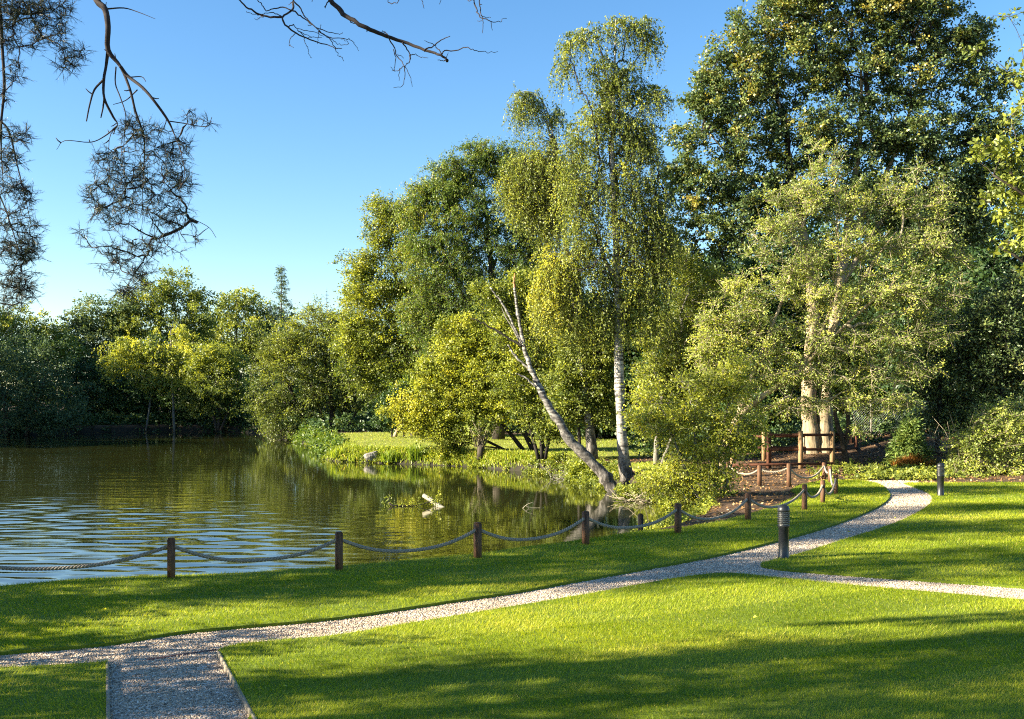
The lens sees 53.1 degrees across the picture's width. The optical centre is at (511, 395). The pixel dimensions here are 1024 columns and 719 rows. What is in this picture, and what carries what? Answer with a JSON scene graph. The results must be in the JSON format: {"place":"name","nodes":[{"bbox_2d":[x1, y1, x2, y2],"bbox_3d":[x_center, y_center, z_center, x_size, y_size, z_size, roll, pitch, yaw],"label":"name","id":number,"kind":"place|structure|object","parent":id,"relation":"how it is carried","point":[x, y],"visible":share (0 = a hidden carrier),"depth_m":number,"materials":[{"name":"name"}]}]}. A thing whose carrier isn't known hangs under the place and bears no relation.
{"place":"outdoors","nodes":[
{"label":"outdoors","id":0,"kind":"place"},
{"bbox_2d":[0,661,106,718],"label":"lawn","id":1,"kind":"structure","parent":0,"point":[54,694],"depth_m":8.80,"materials":[{"name":"green plant"}]},
{"bbox_2d":[0,0,221,317],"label":"pine tree","id":2,"kind":"object","parent":1,"relation":"on","point":[30,242],"visible":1,"depth_m":9.39,"materials":[{"name":"green plant"}]},
{"bbox_2d":[0,431,672,585],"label":"water","id":3,"kind":"structure","parent":0,"point":[66,499],"depth_m":29.44,"materials":[{"name":"green liquid"}]},
{"bbox_2d":[364,451,377,462],"bbox_3d":[-6.694,2.943,48.600,0.686,0.614,0.574,0,0,0],"label":"boulder","id":4,"kind":"object","parent":3,"relation":"on","point":[370,456],"visible":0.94,"depth_m":48.37,"materials":[{"name":"stone"}]},
{"bbox_2d":[381,490,442,506],"bbox_3d":[-2.870,3.086,29.488,1.815,0.733,0.484,0,0,0],"label":"fallen branch","id":5,"kind":"object","parent":3,"relation":"on","point":[404,504],"visible":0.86,"depth_m":29.49,"materials":[{"name":"green plant"}]},
{"bbox_2d":[422,494,443,506],"bbox_3d":[-2.134,3.178,29.494,1.245,0.612,0.170,0,0,44],"label":"log","id":6,"kind":"object","parent":3,"relation":"in","point":[425,496],"visible":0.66,"depth_m":29.61,"materials":[{"name":"brown wood"}]},
{"bbox_2d":[542,458,604,479],"bbox_3d":[2.556,2.769,39.047,2.684,0.886,2.026,0,0,-12],"label":"brushwood","id":7,"kind":"object","parent":3,"relation":"in","point":[557,478],"visible":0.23,"depth_m":39.08,"materials":[{"name":"plant"}]},
{"bbox_2d":[607,486,654,503],"bbox_3d":[3.809,2.856,30.860,1.731,0.713,2.065,0,0,39],"label":"brushwood","id":8,"kind":"object","parent":3,"relation":"on","point":[631,499],"visible":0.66,"depth_m":30.69,"materials":[{"name":"beige wood"}]},
{"bbox_2d":[239,0,506,87],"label":"bare tree","id":9,"kind":"object","parent":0,"point":[340,10],"visible":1,"depth_m":9.04,"materials":[{"name":"brown plant"}]},
{"bbox_2d":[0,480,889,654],"bbox_3d":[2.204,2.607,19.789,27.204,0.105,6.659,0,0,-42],"label":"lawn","id":10,"kind":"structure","parent":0,"point":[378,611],"depth_m":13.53,"materials":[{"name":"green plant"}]},
{"bbox_2d":[334,432,675,458],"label":"bank lawn","id":11,"kind":"structure","parent":0,"point":[511,444],"depth_m":53.62,"materials":[{"name":"green plant"}]},
{"bbox_2d":[320,188,465,435],"bbox_3d":[-7.452,-5.109,63.714,9.676,15.695,5.828,0,0,0],"label":"maple tree","id":12,"kind":"object","parent":11,"relation":"on","point":[354,332],"visible":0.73,"depth_m":63.35,"materials":[{"name":"green plant"}]},
{"bbox_2d":[384,133,587,438],"bbox_3d":[-1.310,-6.248,57.775,11.994,17.463,6.241,0,0,0],"label":"ash tree","id":13,"kind":"object","parent":11,"relation":"on","point":[456,188],"visible":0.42,"depth_m":57.37,"materials":[{"name":"green plant"}]},
{"bbox_2d":[305,431,724,480],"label":"bank grass","id":14,"kind":"structure","parent":11,"relation":"on","point":[349,445],"depth_m":47.62,"materials":[{"name":"green plant"}]},
{"bbox_2d":[0,480,1023,718],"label":"path","id":15,"kind":"structure","parent":0,"point":[443,608],"depth_m":11.09,"materials":[{"name":"grey gravel"}]},
{"bbox_2d":[106,662,109,718],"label":"path edging","id":16,"kind":"object","parent":15,"relation":"on","point":[107,698],"visible":0.86,"depth_m":8.70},
{"bbox_2d":[147,649,216,659],"bbox_3d":[-3.286,2.588,10.208,0.683,0.020,0.022,0,0,-34],"label":"board","id":17,"kind":"object","parent":15,"relation":"on","point":[181,654],"visible":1,"depth_m":10.21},
{"bbox_2d":[217,651,255,718],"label":"path edging","id":18,"kind":"object","parent":15,"relation":"on","point":[243,700],"visible":0.76,"depth_m":8.97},
{"bbox_2d":[0,396,1023,528],"bbox_3d":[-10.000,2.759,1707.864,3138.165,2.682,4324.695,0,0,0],"label":"ground","id":19,"kind":"structure","parent":0,"point":[196,428],"depth_m":38.31,"materials":[{"name":"brown soil"}]},
{"bbox_2d":[0,300,94,400],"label":"willow tree","id":20,"kind":"object","parent":19,"relation":"on","point":[55,333],"visible":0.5,"depth_m":92.43,"materials":[{"name":"green plant"}]},
{"bbox_2d":[0,322,95,436],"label":"sallow bush","id":21,"kind":"object","parent":19,"relation":"on","point":[28,414],"visible":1,"depth_m":79.49,"materials":[{"name":"green plant"}]},
{"bbox_2d":[52,346,133,415],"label":"shrub","id":22,"kind":"object","parent":19,"relation":"on","point":[89,377],"visible":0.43,"depth_m":92.83,"materials":[{"name":"green plant"}]},
{"bbox_2d":[57,290,149,406],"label":"poplar tree","id":23,"kind":"object","parent":19,"relation":"on","point":[84,323],"visible":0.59,"depth_m":98.96,"materials":[{"name":"green plant"}]},
{"bbox_2d":[87,358,164,419],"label":"shrub","id":24,"kind":"object","parent":19,"relation":"on","point":[138,405],"visible":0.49,"depth_m":92.73,"materials":[{"name":"green plant"}]},
{"bbox_2d":[127,328,171,430],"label":"sapling tree","id":25,"kind":"object","parent":19,"relation":"on","point":[134,387],"visible":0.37,"depth_m":89.49,"materials":[{"name":"green plant"}]},
{"bbox_2d":[90,320,209,431],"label":"birch tree","id":26,"kind":"object","parent":19,"relation":"on","point":[172,362],"visible":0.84,"depth_m":88.42,"materials":[{"name":"green plant"}]},
{"bbox_2d":[95,264,221,396],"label":"oak tree","id":27,"kind":"object","parent":19,"relation":"on","point":[166,294],"visible":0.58,"depth_m":100.02,"materials":[{"name":"green plant"}]},
{"bbox_2d":[11,411,329,440],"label":"waterside plants","id":28,"kind":"object","parent":19,"relation":"on","point":[135,419],"visible":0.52,"depth_m":89.91,"materials":[{"name":"green plant"}]},
{"bbox_2d":[146,377,216,425],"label":"shrub","id":29,"kind":"object","parent":19,"relation":"on","point":[164,405],"visible":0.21,"depth_m":92.58,"materials":[{"name":"green plant"}]},
{"bbox_2d":[0,407,393,430],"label":"undergrowth","id":30,"kind":"object","parent":19,"relation":"on","point":[106,414],"visible":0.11,"depth_m":89.30,"materials":[{"name":"green plant"}]},
{"bbox_2d":[169,338,254,430],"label":"hazel bush","id":31,"kind":"object","parent":19,"relation":"on","point":[208,395],"visible":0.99,"depth_m":87.38,"materials":[{"name":"green plant"}]},
{"bbox_2d":[195,285,278,383],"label":"birch tree","id":32,"kind":"object","parent":19,"relation":"on","point":[233,318],"visible":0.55,"depth_m":107.11,"materials":[{"name":"green plant"}]},
{"bbox_2d":[217,372,278,413],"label":"shrub","id":33,"kind":"object","parent":19,"relation":"on","point":[253,397],"visible":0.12,"depth_m":93.56,"materials":[{"name":"green plant"}]},
{"bbox_2d":[229,300,295,386],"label":"leafy tree","id":34,"kind":"object","parent":19,"relation":"on","point":[269,307],"visible":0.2,"depth_m":108.40,"materials":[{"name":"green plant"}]},
{"bbox_2d":[271,265,297,352],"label":"spruce tree","id":35,"kind":"object","parent":19,"relation":"on","point":[281,284],"visible":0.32,"depth_m":111.94,"materials":[{"name":"green plant"}]},
{"bbox_2d":[239,293,375,440],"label":"willow tree","id":36,"kind":"object","parent":19,"relation":"on","point":[310,397],"visible":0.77,"depth_m":72.36,"materials":[{"name":"green plant"}]},
{"bbox_2d":[287,423,349,456],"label":"bank plants","id":37,"kind":"object","parent":19,"relation":"on","point":[329,437],"visible":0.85,"depth_m":60.23,"materials":[{"name":"green plant"}]},
{"bbox_2d":[326,446,345,457],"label":"reed clump","id":38,"kind":"object","parent":19,"relation":"on","point":[336,453],"visible":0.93,"depth_m":49.43,"materials":[{"name":"green plant"}]},
{"bbox_2d":[320,363,386,416],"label":"woodland tree","id":39,"kind":"object","parent":19,"relation":"on","point":[364,409],"visible":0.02,"depth_m":90.34,"materials":[{"name":"green plant"}]},
{"bbox_2d":[347,452,362,461],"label":"reed clump","id":40,"kind":"object","parent":19,"relation":"on","point":[351,458],"visible":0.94,"depth_m":48.86,"materials":[{"name":"green plant"}]},
{"bbox_2d":[369,386,405,436],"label":"young tree","id":41,"kind":"object","parent":19,"relation":"on","point":[380,424],"visible":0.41,"depth_m":60.76,"materials":[{"name":"green plant"}]},
{"bbox_2d":[380,447,403,461],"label":"reed clump","id":42,"kind":"object","parent":19,"relation":"on","point":[385,458],"visible":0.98,"depth_m":47.85,"materials":[{"name":"green plant"}]},
{"bbox_2d":[383,379,414,437],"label":"young tree","id":43,"kind":"object","parent":19,"relation":"on","point":[402,390],"visible":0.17,"depth_m":60.60,"materials":[{"name":"green plant"}]},
{"bbox_2d":[360,326,442,413],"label":"woodland tree","id":44,"kind":"object","parent":19,"relation":"on","point":[372,407],"visible":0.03,"depth_m":83.36,"materials":[{"name":"green plant"}]},
{"bbox_2d":[385,372,442,436],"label":"leaning trunk tree","id":45,"kind":"object","parent":19,"relation":"on","point":[397,384],"visible":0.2,"depth_m":61.67,"materials":[{"name":"green plant"}]},
{"bbox_2d":[403,443,425,459],"bbox_3d":[-4.307,2.542,47.509,2.035,0.946,1.671,0,0,0],"label":"reed clump","id":46,"kind":"object","parent":19,"relation":"on","point":[412,452],"visible":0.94,"depth_m":47.44,"materials":[{"name":"green plant"}]},
{"bbox_2d":[0,462,837,578],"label":"rope fence","id":47,"kind":"object","parent":19,"relation":"on","point":[339,540],"visible":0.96,"depth_m":16.05,"materials":[{"name":"brown wood"}]},
{"bbox_2d":[328,408,544,432],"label":"undergrowth","id":48,"kind":"object","parent":19,"relation":"on","point":[357,425],"visible":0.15,"depth_m":70.75,"materials":[{"name":"green plant"}]},
{"bbox_2d":[320,444,560,469],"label":"bank plants","id":49,"kind":"object","parent":19,"relation":"on","point":[478,464],"visible":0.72,"depth_m":46.27,"materials":[{"name":"green plant"}]},
{"bbox_2d":[374,306,547,463],"bbox_3d":[-1.775,-0.165,46.407,9.014,7.825,4.464,0,0,0],"label":"hazel bush","id":50,"kind":"object","parent":19,"relation":"on","point":[434,418],"visible":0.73,"depth_m":46.05,"materials":[{"name":"green plant"}]},
{"bbox_2d":[457,417,500,458],"bbox_3d":[-1.466,1.891,45.538,1.973,1.918,1.903,0,0,0],"label":"pollard stump","id":51,"kind":"object","parent":19,"relation":"on","point":[480,436],"visible":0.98,"depth_m":45.48,"materials":[{"name":"green plant"}]},
{"bbox_2d":[0,254,981,429],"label":"wood","id":52,"kind":"object","parent":19,"relation":"on","point":[295,389],"visible":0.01,"depth_m":104.51,"materials":[{"name":"green plant"}]},
{"bbox_2d":[464,264,583,458],"bbox_3d":[0.662,-1.399,41.091,5.188,7.951,2.689,0,0,0],"label":"shrub","id":53,"kind":"object","parent":19,"relation":"on","point":[519,390],"visible":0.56,"depth_m":40.78,"materials":[{"name":"green plant"}]},
{"bbox_2d":[489,84,597,458],"bbox_3d":[1.203,-4.686,39.070,4.165,14.278,2.825,0,0,0],"label":"birch tree","id":54,"kind":"object","parent":19,"relation":"on","point":[518,187],"visible":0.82,"depth_m":38.77,"materials":[{"name":"green plant"}]},
{"bbox_2d":[470,273,616,492],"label":"dead birch","id":55,"kind":"object","parent":19,"relation":"on","point":[607,481],"visible":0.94,"depth_m":34.04,"materials":[{"name":"grey wood"}]},
{"bbox_2d":[480,278,606,435],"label":"woodland tree","id":56,"kind":"object","parent":19,"relation":"on","point":[531,403],"visible":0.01,"depth_m":64.86,"materials":[{"name":"green plant"}]},
{"bbox_2d":[520,450,619,488],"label":"bank plants","id":57,"kind":"object","parent":19,"relation":"on","point":[612,467],"visible":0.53,"depth_m":39.93,"materials":[{"name":"green plant"}]},
{"bbox_2d":[532,303,629,460],"bbox_3d":[2.617,-0.594,38.979,3.786,6.254,2.653,0,0,0],"label":"shrub","id":58,"kind":"object","parent":19,"relation":"on","point":[566,381],"visible":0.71,"depth_m":38.65,"materials":[{"name":"green plant"}]},
{"bbox_2d":[563,455,603,481],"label":"bank plants","id":59,"kind":"object","parent":19,"relation":"on","point":[582,467],"visible":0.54,"depth_m":38.05,"materials":[{"name":"green plant"}]},
{"bbox_2d":[522,13,697,481],"bbox_3d":[3.214,-4.755,34.599,5.880,16.444,3.048,0,0,0],"label":"birch tree","id":60,"kind":"object","parent":19,"relation":"on","point":[554,285],"visible":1,"depth_m":34.35,"materials":[{"name":"green plant"}]},
{"bbox_2d":[560,279,661,438],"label":"woodland tree","id":61,"kind":"object","parent":19,"relation":"on","point":[600,432],"visible":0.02,"depth_m":58.74,"materials":[{"name":"green plant"}]},
{"bbox_2d":[609,480,643,496],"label":"bank plants","id":62,"kind":"object","parent":19,"relation":"on","point":[619,488],"visible":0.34,"depth_m":32.35,"materials":[{"name":"green plant"}]},
{"bbox_2d":[638,513,642,530],"bbox_3d":[2.482,2.842,19.769,0.085,1.115,0.085,0,0,-17],"label":"stake","id":63,"kind":"object","parent":19,"relation":"on","point":[640,518],"visible":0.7,"depth_m":19.73,"materials":[{"name":"brown wood"}]},
{"bbox_2d":[610,465,733,534],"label":"bank plants","id":64,"kind":"object","parent":19,"relation":"on","point":[699,507],"visible":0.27,"depth_m":25.35,"materials":[{"name":"green plant"}]},
{"bbox_2d":[599,257,748,440],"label":"woodland tree","id":65,"kind":"object","parent":19,"relation":"on","point":[632,358],"visible":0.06,"depth_m":57.09,"materials":[{"name":"green plant"}]},
{"bbox_2d":[624,241,748,464],"bbox_3d":[6.212,-1.460,36.959,4.629,8.166,2.747,0,0,0],"label":"shrub","id":66,"kind":"object","parent":19,"relation":"on","point":[695,295],"visible":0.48,"depth_m":36.71,"materials":[{"name":"green plant"}]},
{"bbox_2d":[616,344,778,510],"bbox_3d":[4.766,0.934,26.491,4.133,4.767,2.151,0,0,0],"label":"hazel bush","id":67,"kind":"object","parent":19,"relation":"on","point":[732,383],"visible":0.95,"depth_m":26.33,"materials":[{"name":"green plant"}]},
{"bbox_2d":[653,234,806,435],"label":"woodland tree","id":68,"kind":"object","parent":19,"relation":"on","point":[748,263],"visible":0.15,"depth_m":54.85,"materials":[{"name":"green plant"}]},
{"bbox_2d":[730,431,857,468],"bbox_3d":[10.514,2.059,38.111,3.485,1.610,8.118,0,0,28],"label":"rail fence","id":69,"kind":"object","parent":19,"relation":"on","point":[800,448],"visible":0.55,"depth_m":35.98,"materials":[{"name":"brown wood"}]},
{"bbox_2d":[735,210,888,430],"bbox_3d":[16.335,-3.966,58.005,10.222,14.715,7.678,0,0,0],"label":"woodland tree","id":70,"kind":"object","parent":19,"relation":"on","point":[811,232],"visible":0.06,"depth_m":56.52,"materials":[{"name":"green plant"}]},
{"bbox_2d":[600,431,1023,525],"bbox_3d":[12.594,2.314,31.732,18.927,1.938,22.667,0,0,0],"label":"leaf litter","id":71,"kind":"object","parent":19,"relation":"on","point":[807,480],"visible":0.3,"depth_m":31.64,"materials":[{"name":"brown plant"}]},
{"bbox_2d":[627,406,1023,459],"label":"undergrowth","id":72,"kind":"object","parent":19,"relation":"on","point":[883,427],"visible":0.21,"depth_m":42.53,"materials":[{"name":"green plant"}]},
{"bbox_2d":[681,135,984,473],"bbox_3d":[10.327,-2.738,33.052,9.879,11.416,2.405,0,0,0],"label":"willow tree","id":73,"kind":"object","parent":19,"relation":"on","point":[708,338],"visible":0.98,"depth_m":32.87,"materials":[{"name":"green plant"}]},
{"bbox_2d":[651,0,1023,453],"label":"maple tree","id":74,"kind":"object","parent":19,"relation":"on","point":[776,119],"visible":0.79,"depth_m":39.57,"materials":[{"name":"green plant"}]},
{"bbox_2d":[793,310,885,463],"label":"young tree","id":75,"kind":"object","parent":19,"relation":"on","point":[843,440],"visible":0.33,"depth_m":36.39,"materials":[{"name":"green plant"}]},
{"bbox_2d":[782,182,935,424],"bbox_3d":[20.096,-4.099,56.684,10.442,15.130,8.896,0,0,0],"label":"woodland tree","id":76,"kind":"object","parent":19,"relation":"on","point":[851,278],"visible":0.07,"depth_m":54.89,"materials":[{"name":"green plant"}]},
{"bbox_2d":[853,401,932,437],"bbox_3d":[15.889,1.150,42.189,4.386,2.300,0.143,0,0,-20],"label":"chain link fence","id":77,"kind":"object","parent":19,"relation":"on","point":[871,426],"visible":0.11,"depth_m":41.78,"materials":[{"name":"metal"}]},
{"bbox_2d":[805,456,990,480],"bbox_3d":[12.937,2.514,34.566,5.623,0.641,8.954,0,0,20],"label":"ivy carpet","id":78,"kind":"object","parent":19,"relation":"on","point":[901,472],"visible":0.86,"depth_m":32.39,"materials":[{"name":"green plant"}]},
{"bbox_2d":[882,415,939,466],"bbox_3d":[13.803,2.019,36.125,2.361,2.759,2.686,0,0,0],"label":"shrub","id":79,"kind":"object","parent":19,"relation":"on","point":[910,438],"visible":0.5,"depth_m":35.70,"materials":[{"name":"green plant"}]},
{"bbox_2d":[890,451,940,467],"bbox_3d":[13.924,2.183,35.373,1.598,0.579,1.773,0,0,44],"label":"dead frond heap","id":80,"kind":"object","parent":19,"relation":"on","point":[909,459],"visible":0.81,"depth_m":35.10,"materials":[{"name":"brown plant"}]},
{"bbox_2d":[852,164,1012,431],"bbox_3d":[21.775,-4.566,51.832,8.670,15.211,7.494,0,0,18],"label":"woodland tree","id":81,"kind":"object","parent":19,"relation":"on","point":[903,323],"visible":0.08,"depth_m":51.46,"materials":[{"name":"green plant"}]},
{"bbox_2d":[896,415,972,452],"bbox_3d":[15.585,1.342,36.632,3.994,1.512,2.632,0,0,11],"label":"brushwood","id":82,"kind":"object","parent":19,"relation":"on","point":[938,450],"visible":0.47,"depth_m":36.45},
{"bbox_2d":[883,262,1023,454],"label":"holly tree","id":83,"kind":"object","parent":19,"relation":"on","point":[1005,354],"visible":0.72,"depth_m":37.58,"materials":[{"name":"green plant"}]},
{"bbox_2d":[920,200,1023,443],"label":"woodland tree","id":84,"kind":"object","parent":19,"relation":"on","point":[990,265],"visible":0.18,"depth_m":47.21,"materials":[{"name":"green plant"}]},
{"bbox_2d":[932,393,1023,476],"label":"bramble bush","id":85,"kind":"object","parent":19,"relation":"on","point":[972,440],"visible":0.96,"depth_m":33.24,"materials":[{"name":"green plant"}]},
{"bbox_2d":[961,7,1023,303],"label":"oak tree","id":86,"kind":"object","parent":19,"relation":"on","point":[1014,193],"visible":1,"depth_m":20.07,"materials":[{"name":"green plant"}]},
{"bbox_2d":[0,0,1023,388],"label":"sky","id":87,"kind":"structure","parent":0,"point":[289,165],"materials":[{"name":"blue"}]},
{"bbox_2d":[0,479,1023,718],"bbox_3d":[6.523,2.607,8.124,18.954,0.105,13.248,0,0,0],"label":"lawn","id":88,"kind":"structure","parent":0,"point":[698,701],"depth_m":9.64,"materials":[{"name":"green plant"}]},
{"bbox_2d":[632,463,724,483],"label":"bank lawn","id":89,"kind":"structure","parent":0,"point":[635,469],"depth_m":35.54,"materials":[{"name":"plant"}]},
{"bbox_2d":[760,482,1023,588],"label":"lawn","id":90,"kind":"structure","parent":0,"point":[867,575],"depth_m":16.63,"materials":[{"name":"green plant"}]},
{"bbox_2d":[777,504,789,558],"bbox_3d":[4.268,2.209,16.091,0.196,0.982,0.196,0,0,0],"label":"bollard lamp","id":91,"kind":"object","parent":90,"relation":"on","point":[783,514],"visible":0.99,"depth_m":16.02,"materials":[{"name":"black metal"}]},
{"bbox_2d":[936,463,944,495],"bbox_3d":[10.911,2.209,26.068,0.196,0.982,0.196,0,0,0],"label":"bollard lamp","id":92,"kind":"object","parent":90,"relation":"on","point":[940,471],"visible":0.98,"depth_m":26.00,"materials":[{"name":"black metal"}]}
]}

